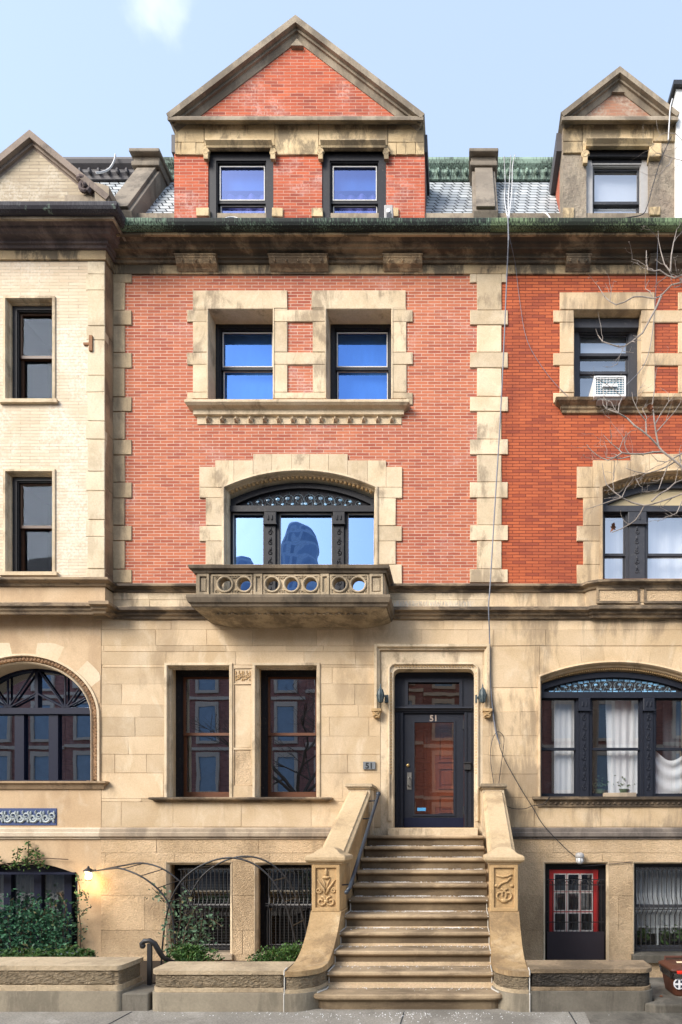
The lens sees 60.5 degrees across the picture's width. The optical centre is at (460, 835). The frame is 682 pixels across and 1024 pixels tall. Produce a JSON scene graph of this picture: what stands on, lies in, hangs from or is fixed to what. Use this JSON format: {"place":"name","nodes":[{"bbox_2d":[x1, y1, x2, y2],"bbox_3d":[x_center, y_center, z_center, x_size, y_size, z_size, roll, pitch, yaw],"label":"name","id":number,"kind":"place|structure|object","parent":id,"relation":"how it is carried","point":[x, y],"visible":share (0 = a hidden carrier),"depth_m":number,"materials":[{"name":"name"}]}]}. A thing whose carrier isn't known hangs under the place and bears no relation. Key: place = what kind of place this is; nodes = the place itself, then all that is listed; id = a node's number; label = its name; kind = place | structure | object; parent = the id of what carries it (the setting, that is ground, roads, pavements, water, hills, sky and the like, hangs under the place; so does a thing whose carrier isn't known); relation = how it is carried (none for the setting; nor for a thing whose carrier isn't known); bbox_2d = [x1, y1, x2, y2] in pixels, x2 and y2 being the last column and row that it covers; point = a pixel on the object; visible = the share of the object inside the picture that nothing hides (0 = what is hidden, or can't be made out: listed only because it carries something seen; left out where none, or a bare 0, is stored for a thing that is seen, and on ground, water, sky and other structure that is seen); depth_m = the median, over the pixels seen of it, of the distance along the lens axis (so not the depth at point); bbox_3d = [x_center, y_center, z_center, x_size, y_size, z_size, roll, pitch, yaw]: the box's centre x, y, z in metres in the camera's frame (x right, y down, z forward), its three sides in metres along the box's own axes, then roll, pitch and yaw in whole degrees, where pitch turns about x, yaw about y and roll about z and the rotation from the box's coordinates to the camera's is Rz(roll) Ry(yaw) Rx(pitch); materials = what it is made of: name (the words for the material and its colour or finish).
{"place":"outdoors","nodes":[
{"label":"outdoors","id":0,"kind":"place"},
{"bbox_2d":[0,948,23,956],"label":"shrub","id":1,"kind":"object","parent":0,"point":[13,954],"visible":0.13,"depth_m":6.43,"materials":[{"name":"green plant"}]},
{"bbox_2d":[0,1009,589,1023],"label":"pavement","id":2,"kind":"structure","parent":0,"point":[434,1016],"depth_m":5.33,"materials":[{"name":"concrete"}]},
{"bbox_2d":[164,1011,540,1023],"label":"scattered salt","id":3,"kind":"object","parent":2,"relation":"on","point":[389,1016],"visible":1,"depth_m":5.38,"materials":[{"name":"white"}]},
{"bbox_2d":[572,109,681,532],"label":"bare tree","id":4,"kind":"object","parent":2,"relation":"on","point":[650,409],"visible":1,"depth_m":6.00,"materials":[{"name":"grey plant"}]},
{"bbox_2d":[584,1011,681,1023],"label":"pavement patch","id":5,"kind":"object","parent":2,"relation":"on","point":[618,1017],"depth_m":5.32,"materials":[{"name":"grey concrete"}]},
{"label":"areaway floor","id":6,"kind":"structure","parent":0,"visible":0},
{"bbox_2d":[0,957,143,1011],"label":"wall","id":7,"kind":"structure","parent":6,"relation":"on","point":[65,984],"depth_m":5.52,"materials":[{"name":"grey stone"}]},
{"bbox_2d":[0,130,172,956],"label":"townhouse","id":8,"kind":"structure","parent":6,"relation":"on","point":[62,221],"depth_m":8.86,"materials":[{"name":"beige stone"}]},
{"bbox_2d":[12,306,51,397],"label":"window","id":9,"kind":"structure","parent":8,"relation":"in","point":[31,325],"depth_m":9.13,"materials":[{"name":"grey glass"}]},
{"bbox_2d":[12,477,51,570],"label":"window","id":10,"kind":"structure","parent":8,"relation":"in","point":[31,496],"depth_m":9.16,"materials":[{"name":"grey glass"}]},
{"bbox_2d":[0,841,67,870],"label":"ivy tuft","id":11,"kind":"object","parent":8,"relation":"attached to","point":[26,859],"visible":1,"depth_m":8.92,"materials":[{"name":"green plant"}]},
{"bbox_2d":[0,862,77,951],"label":"window","id":12,"kind":"structure","parent":8,"relation":"in","point":[57,880],"depth_m":9.27,"materials":[{"name":"blue paint"}]},
{"bbox_2d":[0,669,90,780],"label":"window","id":13,"kind":"structure","parent":8,"relation":"in","point":[45,722],"depth_m":10.16,"materials":[{"name":"glass"}]},
{"bbox_2d":[0,874,91,956],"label":"ivy","id":14,"kind":"object","parent":8,"relation":"attached to","point":[49,938],"visible":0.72,"depth_m":8.80,"materials":[{"name":"green plant"}]},
{"bbox_2d":[83,866,95,880],"bbox_3d":[-5.818,0.593,8.883,0.156,0.235,0.234,0,0,0],"label":"wall lantern","id":15,"kind":"object","parent":8,"relation":"attached to","point":[88,875],"depth_m":8.80,"materials":[{"name":"white glass"}]},
{"bbox_2d":[96,154,115,173],"bbox_3d":[-6.184,-11.692,9.868,0.318,0.446,0.063,0,0,-20],"label":"cable","id":16,"kind":"object","parent":8,"relation":"attached to","point":[106,170],"visible":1,"depth_m":9.89,"materials":[{"name":"white plastic"}]},
{"bbox_2d":[89,862,196,946],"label":"garden arch","id":17,"kind":"structure","parent":8,"relation":"attached to","point":[147,880],"depth_m":6.91,"materials":[{"name":"black metal"}]},
{"bbox_2d":[122,984,155,1010],"bbox_3d":[-3.186,1.980,5.865,0.262,0.872,0.670,0,0,0],"label":"gate step","id":18,"kind":"object","parent":6,"relation":"on","point":[139,998],"visible":0.48,"depth_m":5.53,"materials":[{"name":"grey stone"}]},
{"bbox_2d":[139,938,174,984],"bbox_3d":[-3.107,1.312,6.030,0.161,0.507,0.568,0,0,32],"label":"iron railing","id":19,"kind":"object","parent":18,"relation":"on","point":[156,946],"visible":0.88,"depth_m":5.83,"materials":[{"name":"black metal"}]},
{"bbox_2d":[140,961,166,983],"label":"wall","id":20,"kind":"structure","parent":6,"relation":"on","point":[143,969],"depth_m":6.82,"materials":[{"name":"brown stone"}]},
{"bbox_2d":[0,945,66,956],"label":"shrub","id":21,"kind":"object","parent":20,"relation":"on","point":[39,953],"visible":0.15,"depth_m":6.38,"materials":[{"name":"green plant"}]},
{"bbox_2d":[57,944,98,956],"bbox_3d":[-4.339,1.432,6.379,0.395,0.419,0.402,0,0,0],"label":"shrub","id":22,"kind":"object","parent":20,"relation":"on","point":[81,952],"visible":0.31,"depth_m":6.38,"materials":[{"name":"green plant"}]},
{"bbox_2d":[145,883,229,958],"bbox_3d":[-3.237,1.084,6.618,0.997,1.039,0.572,0,0,0],"label":"climbing rose","id":23,"kind":"object","parent":20,"relation":"on","point":[191,932],"visible":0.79,"depth_m":6.64,"materials":[{"name":"green plant"}]},
{"bbox_2d":[161,855,306,964],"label":"garden arch","id":24,"kind":"structure","parent":20,"relation":"on","point":[239,858],"depth_m":6.80,"materials":[{"name":"black metal"}]},
{"bbox_2d":[153,961,294,1011],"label":"wall","id":25,"kind":"structure","parent":6,"relation":"on","point":[218,986],"depth_m":5.52,"materials":[{"name":"grey stone"}]},
{"bbox_2d":[92,15,507,960],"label":"townhouse","id":26,"kind":"structure","parent":6,"relation":"on","point":[310,357],"depth_m":9.00,"materials":[{"name":"red brick"}]},
{"bbox_2d":[174,865,229,949],"bbox_3d":[-4.161,1.157,9.630,1.111,1.526,0.750,0,0,0],"label":"window","id":27,"kind":"structure","parent":26,"relation":"in","point":[177,873],"depth_m":9.44,"materials":[{"name":"black paint"}]},
{"bbox_2d":[176,670,228,796],"bbox_3d":[-4.169,-1.648,9.660,1.077,2.187,0.750,0,0,0],"label":"window","id":28,"kind":"structure","parent":26,"relation":"in","point":[202,696],"depth_m":10.04,"materials":[{"name":"black glass"}]},
{"bbox_2d":[209,152,272,217],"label":"window","id":29,"kind":"structure","parent":26,"relation":"in","point":[239,182],"depth_m":9.09,"materials":[{"name":"blue glass"}]},
{"bbox_2d":[216,324,272,398],"bbox_3d":[-3.496,-7.602,9.323,1.119,1.584,0.176,0,0,0],"label":"window","id":30,"kind":"structure","parent":26,"relation":"in","point":[244,352],"depth_m":9.40,"materials":[{"name":"blue glass"}]},
{"bbox_2d":[260,865,311,949],"bbox_3d":[-2.750,1.157,9.630,1.119,1.526,0.750,0,0,0],"label":"window","id":31,"kind":"structure","parent":26,"relation":"in","point":[264,896],"depth_m":9.44,"materials":[{"name":"black paint"}]},
{"bbox_2d":[261,670,316,796],"bbox_3d":[-2.775,-1.648,9.660,1.068,2.187,0.750,0,0,0],"label":"window","id":32,"kind":"structure","parent":26,"relation":"in","point":[288,697],"depth_m":10.04,"materials":[{"name":"black glass"}]},
{"bbox_2d":[230,483,373,590],"bbox_3d":[-2.550,-4.728,9.175,2.361,1.949,0.191,0,0,0],"label":"window","id":33,"kind":"structure","parent":26,"relation":"in","point":[289,523],"depth_m":9.20,"materials":[{"name":"blue glass"}]},
{"bbox_2d":[322,152,385,217],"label":"window","id":34,"kind":"structure","parent":26,"relation":"in","point":[352,182],"depth_m":9.09,"materials":[{"name":"blue glass"}]},
{"bbox_2d":[330,324,390,398],"bbox_3d":[-1.619,-7.602,9.323,1.128,1.584,0.176,0,0,0],"label":"window","id":35,"kind":"structure","parent":26,"relation":"in","point":[360,354],"depth_m":9.40,"materials":[{"name":"blue glass"}]},
{"bbox_2d":[363,762,375,769],"bbox_3d":[-1.453,-1.108,8.979,0.195,0.123,0.029,0,0,0],"label":"number plate","id":36,"kind":"object","parent":26,"relation":"attached to","point":[369,765],"visible":1,"depth_m":8.97,"materials":[{"name":"white metal"}]},
{"bbox_2d":[376,684,387,702],"bbox_3d":[-1.237,-2.225,8.921,0.124,0.305,0.237,0,0,25],"label":"wall lantern","id":37,"kind":"object","parent":26,"relation":"attached to","point":[380,695],"depth_m":8.84,"materials":[{"name":"metal"}]},
{"bbox_2d":[384,205,393,217],"bbox_3d":[-1.131,-9.605,8.902,0.134,0.501,0.156,0,0,0],"label":"floodlight","id":38,"kind":"object","parent":26,"relation":"on","point":[388,211],"visible":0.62,"depth_m":8.84,"materials":[{"name":"grey paint"}]},
{"bbox_2d":[395,600,470,605],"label":"bird spikes","id":39,"kind":"object","parent":26,"relation":"on","point":[433,603],"visible":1,"depth_m":8.88,"materials":[{"name":"silver metal"}]},
{"bbox_2d":[395,672,473,827],"bbox_3d":[-0.442,-1.419,9.565,1.417,2.654,0.870,0,0,0],"label":"door","id":40,"kind":"structure","parent":26,"relation":"in","point":[434,711],"depth_m":9.24,"materials":[{"name":"blue paint"}]},
{"bbox_2d":[475,684,486,702],"bbox_3d":[0.318,-2.225,8.921,0.124,0.305,0.237,0,0,-25],"label":"wall lantern","id":41,"kind":"object","parent":26,"relation":"attached to","point":[482,696],"depth_m":8.84,"materials":[{"name":"metal"}]},
{"bbox_2d":[488,216,508,743],"bbox_3d":[0.591,-5.374,8.720,0.235,7.855,0.546,0,0,-22],"label":"cable","id":42,"kind":"object","parent":26,"relation":"attached to","point":[497,471],"visible":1,"depth_m":8.85,"materials":[{"name":"grey plastic"}]},
{"bbox_2d":[490,731,503,782],"bbox_3d":[0.576,-1.223,8.950,0.224,0.846,0.010,0,0,0],"label":"cable","id":43,"kind":"object","parent":42,"relation":"hanging from","point":[490,757],"visible":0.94,"depth_m":8.95,"materials":[{"name":"grey plastic"}]},
{"bbox_2d":[283,783,530,1011],"bbox_3d":[-0.525,0.941,7.243,2.496,3.450,3.515,0,0,0],"label":"stoop","id":44,"kind":"object","parent":6,"relation":"on","point":[414,921],"visible":1,"depth_m":6.46,"materials":[{"name":"stone"}]},
{"bbox_2d":[489,66,681,976],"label":"townhouse","id":45,"kind":"structure","parent":6,"relation":"on","point":[585,614],"depth_m":9.00,"materials":[{"name":"red brick"}]},
{"bbox_2d":[504,156,507,215],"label":"cable","id":46,"kind":"object","parent":45,"relation":"attached to","point":[505,185],"visible":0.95,"depth_m":9.78,"materials":[{"name":"white plastic"}]},
{"bbox_2d":[508,155,510,215],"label":"cable","id":47,"kind":"object","parent":45,"relation":"attached to","point":[509,185],"visible":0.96,"depth_m":9.85,"materials":[{"name":"white plastic"}]},
{"bbox_2d":[509,155,514,216],"bbox_3d":[0.833,-10.572,9.208,0.067,2.573,1.405,0,0,8],"label":"cable","id":48,"kind":"object","parent":45,"relation":"attached to","point":[512,185],"visible":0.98,"depth_m":9.82,"materials":[{"name":"white plastic"}]},
{"bbox_2d":[491,692,574,856],"bbox_3d":[1.149,-0.989,8.930,1.364,2.693,0.048,0,0,1],"label":"cable","id":49,"kind":"object","parent":45,"relation":"attached to","point":[520,787],"visible":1,"depth_m":8.94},
{"bbox_2d":[509,237,565,394],"bbox_3d":[1.187,-7.971,8.908,1.125,2.211,0.344,0,0,-21],"label":"cable","id":50,"kind":"object","parent":45,"relation":"on","point":[522,321],"visible":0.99,"depth_m":8.97,"materials":[{"name":"grey plastic"}]},
{"bbox_2d":[545,864,605,959],"bbox_3d":[1.853,1.490,9.230,1.029,2.172,0.320,0,0,0],"label":"door","id":51,"kind":"structure","parent":45,"relation":"in","point":[575,894],"depth_m":9.16,"materials":[{"name":"black paint"}]},
{"bbox_2d":[575,852,583,863],"bbox_3d":[1.869,0.362,8.910,0.140,0.185,0.156,0,0,0],"label":"wall lamp","id":52,"kind":"object","parent":45,"relation":"attached to","point":[579,856],"visible":1,"depth_m":8.85,"materials":[{"name":"white glass"}]},
{"bbox_2d":[582,862,630,866],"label":"cable","id":53,"kind":"object","parent":45,"relation":"attached to","point":[607,864],"visible":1,"depth_m":8.97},
{"bbox_2d":[574,319,638,396],"bbox_3d":[2.331,-7.617,9.248,1.128,1.565,0.256,0,0,0],"label":"window","id":54,"kind":"structure","parent":45,"relation":"in","point":[589,350],"depth_m":9.25,"materials":[{"name":"grey paint"}]},
{"bbox_2d":[588,376,625,405],"bbox_3d":[2.320,-6.959,9.005,0.497,0.383,0.430,0,0,0],"label":"air conditioner","id":55,"kind":"object","parent":45,"relation":"attached to","point":[618,386],"visible":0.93,"depth_m":8.81,"materials":[{"name":"white plastic"}]},
{"bbox_2d":[541,672,681,796],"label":"window","id":56,"kind":"structure","parent":45,"relation":"in","point":[604,734],"depth_m":9.26,"materials":[{"name":"blue paint"}]},
{"bbox_2d":[586,151,647,212],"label":"window","id":57,"kind":"structure","parent":45,"relation":"in","point":[614,184],"depth_m":9.13,"materials":[{"name":"white glass"}]},
{"bbox_2d":[626,245,657,384],"bbox_3d":[2.837,-8.024,8.883,0.631,2.109,0.388,0,0,34],"label":"cable","id":58,"kind":"object","parent":45,"relation":"hanging from","point":[653,320],"visible":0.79,"depth_m":8.93,"materials":[{"name":"grey plastic"}]},
{"bbox_2d":[603,483,681,578],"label":"window","id":59,"kind":"structure","parent":45,"relation":"in","point":[642,549],"depth_m":9.20,"materials":[{"name":"white glass"}]},
{"bbox_2d":[625,136,671,217],"bbox_3d":[2.798,-10.196,8.847,1.031,1.604,0.162,0,0,-14],"label":"cable","id":60,"kind":"object","parent":45,"relation":"attached to","point":[652,185],"visible":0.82,"depth_m":8.94,"materials":[{"name":"grey plastic"}]},
{"bbox_2d":[634,864,681,950],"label":"window","id":61,"kind":"structure","parent":45,"relation":"in","point":[636,903],"depth_m":9.44,"materials":[{"name":"grey paint"}]},
{"bbox_2d":[668,98,672,139],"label":"cable","id":62,"kind":"object","parent":45,"relation":"attached to","point":[669,118],"visible":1,"depth_m":8.84,"materials":[{"name":"white plastic"}]},
{"bbox_2d":[525,960,651,1011],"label":"wall","id":63,"kind":"structure","parent":6,"relation":"on","point":[584,985],"depth_m":5.52,"materials":[{"name":"grey stone"}]},
{"bbox_2d":[645,977,681,1012],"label":"kerb slab","id":64,"kind":"structure","parent":6,"relation":"on","point":[668,1002],"depth_m":5.58,"materials":[{"name":"grey concrete"}]},
{"bbox_2d":[658,956,681,995],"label":"bin","id":65,"kind":"object","parent":64,"relation":"on","point":[670,968],"visible":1,"depth_m":5.78,"materials":[{"name":"brown plastic"}]},
{"bbox_2d":[667,80,681,217],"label":"building","id":66,"kind":"structure","parent":6,"relation":"on","point":[676,93],"depth_m":8.95,"materials":[{"name":"white metal"}]},
{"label":"planting soil","id":67,"kind":"structure","parent":6,"relation":"on","visible":0},
{"bbox_2d":[163,942,224,962],"bbox_3d":[-2.987,1.424,6.375,0.696,0.435,0.430,0,0,0],"label":"shrub","id":68,"kind":"object","parent":67,"relation":"on","point":[184,954],"visible":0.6,"depth_m":6.35,"materials":[{"name":"green plant"}]},
{"bbox_2d":[245,945,286,960],"bbox_3d":[-2.169,1.439,6.412,0.486,0.403,0.433,0,0,0],"label":"shrub","id":69,"kind":"object","parent":67,"relation":"on","point":[268,955],"visible":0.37,"depth_m":6.35,"materials":[{"name":"green plant"}]},
{"bbox_2d":[274,941,301,960],"bbox_3d":[-1.910,1.417,6.380,0.367,0.445,0.463,0,0,0],"label":"shrub","id":70,"kind":"object","parent":67,"relation":"on","point":[292,951],"visible":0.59,"depth_m":6.29,"materials":[{"name":"green plant"}]}
]}

